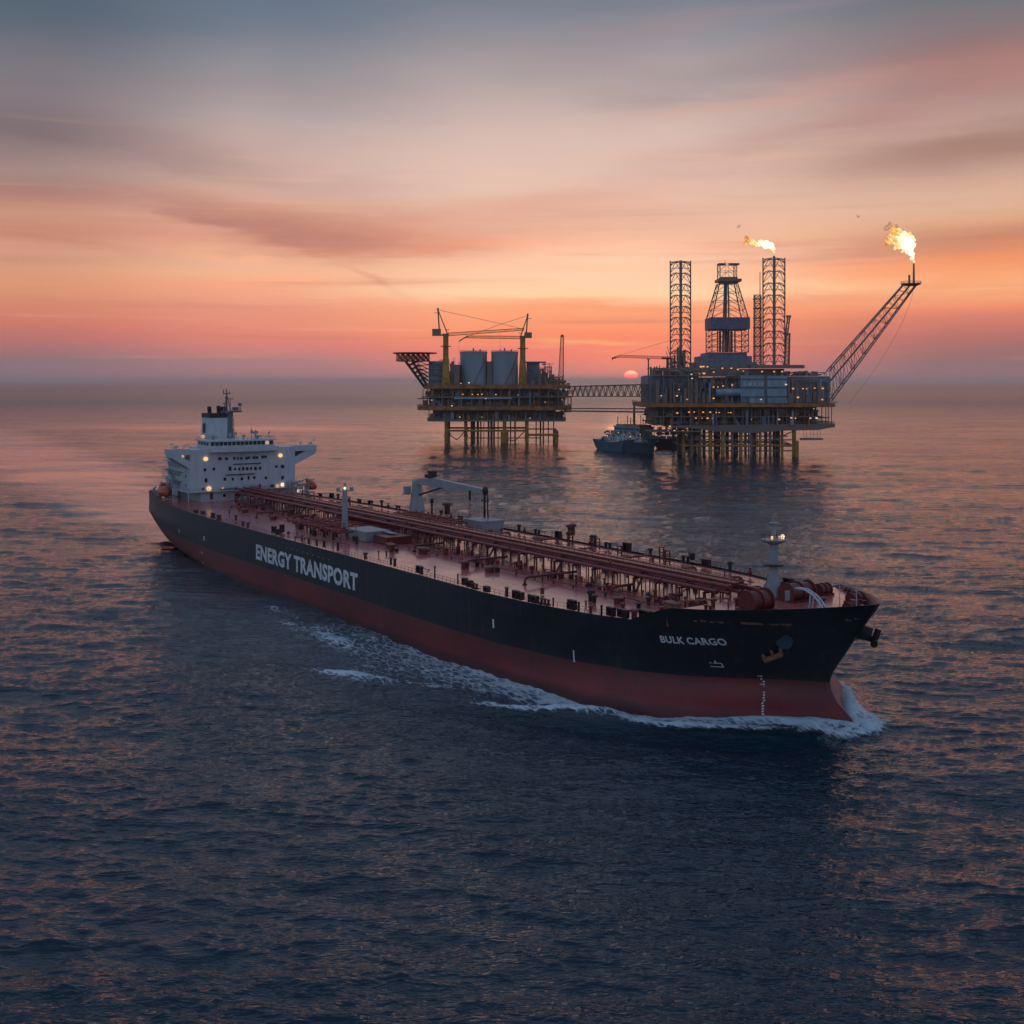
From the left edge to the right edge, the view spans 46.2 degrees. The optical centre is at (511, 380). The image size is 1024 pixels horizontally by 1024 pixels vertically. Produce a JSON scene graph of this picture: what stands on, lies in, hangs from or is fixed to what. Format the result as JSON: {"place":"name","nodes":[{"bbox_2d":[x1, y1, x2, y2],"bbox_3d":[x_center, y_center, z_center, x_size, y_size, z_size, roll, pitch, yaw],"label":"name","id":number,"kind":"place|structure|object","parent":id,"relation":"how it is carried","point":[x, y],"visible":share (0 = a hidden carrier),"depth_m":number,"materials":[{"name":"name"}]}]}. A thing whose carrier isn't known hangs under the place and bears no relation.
{"place":"outdoors","nodes":[
{"label":"outdoors","id":0,"kind":"place"},
{"bbox_2d":[0,381,1023,1023],"bbox_3d":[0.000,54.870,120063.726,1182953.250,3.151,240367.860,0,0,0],"label":"water","id":1,"kind":"structure","parent":0,"point":[224,799],"depth_m":170.92,"materials":[{"name":"blue liquid"}]},
{"bbox_2d":[393,308,572,442],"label":"production platform","id":2,"kind":"structure","parent":1,"relation":"in","point":[473,387],"depth_m":1072.00,"materials":[{"name":"metal"}]},
{"bbox_2d":[149,389,880,721],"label":"oil tanker","id":3,"kind":"object","parent":1,"relation":"on","point":[625,628],"visible":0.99,"depth_m":236.69,"materials":[{"name":"paint"}]},
{"bbox_2d":[157,483,171,496],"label":"lifeboat","id":4,"kind":"object","parent":3,"relation":"hanging from","point":[164,489],"visible":1,"depth_m":407.99,"materials":[{"name":"red paint"}]},
{"bbox_2d":[305,479,316,489],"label":"lifeboat","id":5,"kind":"object","parent":3,"relation":"hanging from","point":[312,485],"visible":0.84,"depth_m":410.67,"materials":[{"name":"red paint"}]},
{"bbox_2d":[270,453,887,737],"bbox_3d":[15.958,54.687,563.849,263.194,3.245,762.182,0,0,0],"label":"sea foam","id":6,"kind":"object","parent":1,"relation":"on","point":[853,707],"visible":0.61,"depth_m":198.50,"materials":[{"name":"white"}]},
{"bbox_2d":[593,405,658,452],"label":"support vessel","id":7,"kind":"object","parent":1,"relation":"on","point":[632,438],"visible":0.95,"depth_m":923.33,"materials":[{"name":"blue metal"}]},
{"bbox_2d":[655,436,687,448],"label":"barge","id":8,"kind":"object","parent":1,"relation":"on","point":[663,443],"visible":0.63,"depth_m":980.45,"materials":[{"name":"metal"}]},
{"bbox_2d":[612,256,920,456],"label":"drilling platform","id":9,"kind":"structure","parent":1,"relation":"in","point":[731,397],"depth_m":875.01,"materials":[{"name":"metal"}]},
{"bbox_2d":[568,384,648,396],"bbox_3d":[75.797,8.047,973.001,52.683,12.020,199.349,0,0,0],"label":"footbridge","id":10,"kind":"object","parent":9,"relation":"attached to","point":[614,386],"visible":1,"depth_m":958.96,"materials":[{"name":"metal"}]},
{"bbox_2d":[563,408,658,412],"bbox_3d":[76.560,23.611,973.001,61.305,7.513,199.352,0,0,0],"label":"footbridge","id":11,"kind":"object","parent":9,"relation":"attached to","point":[581,410],"visible":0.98,"depth_m":953.98,"materials":[{"name":"metal"}]},
{"bbox_2d":[742,237,774,252],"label":"flare flame","id":12,"kind":"object","parent":9,"relation":"on","point":[765,244],"visible":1,"depth_m":876.85,"materials":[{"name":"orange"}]},
{"bbox_2d":[885,226,915,262],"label":"flare flame","id":13,"kind":"object","parent":9,"relation":"on","point":[899,238],"visible":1,"depth_m":876.29,"materials":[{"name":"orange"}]},
{"bbox_2d":[0,0,1023,380],"label":"sky","id":14,"kind":"structure","parent":0,"point":[191,190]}
]}

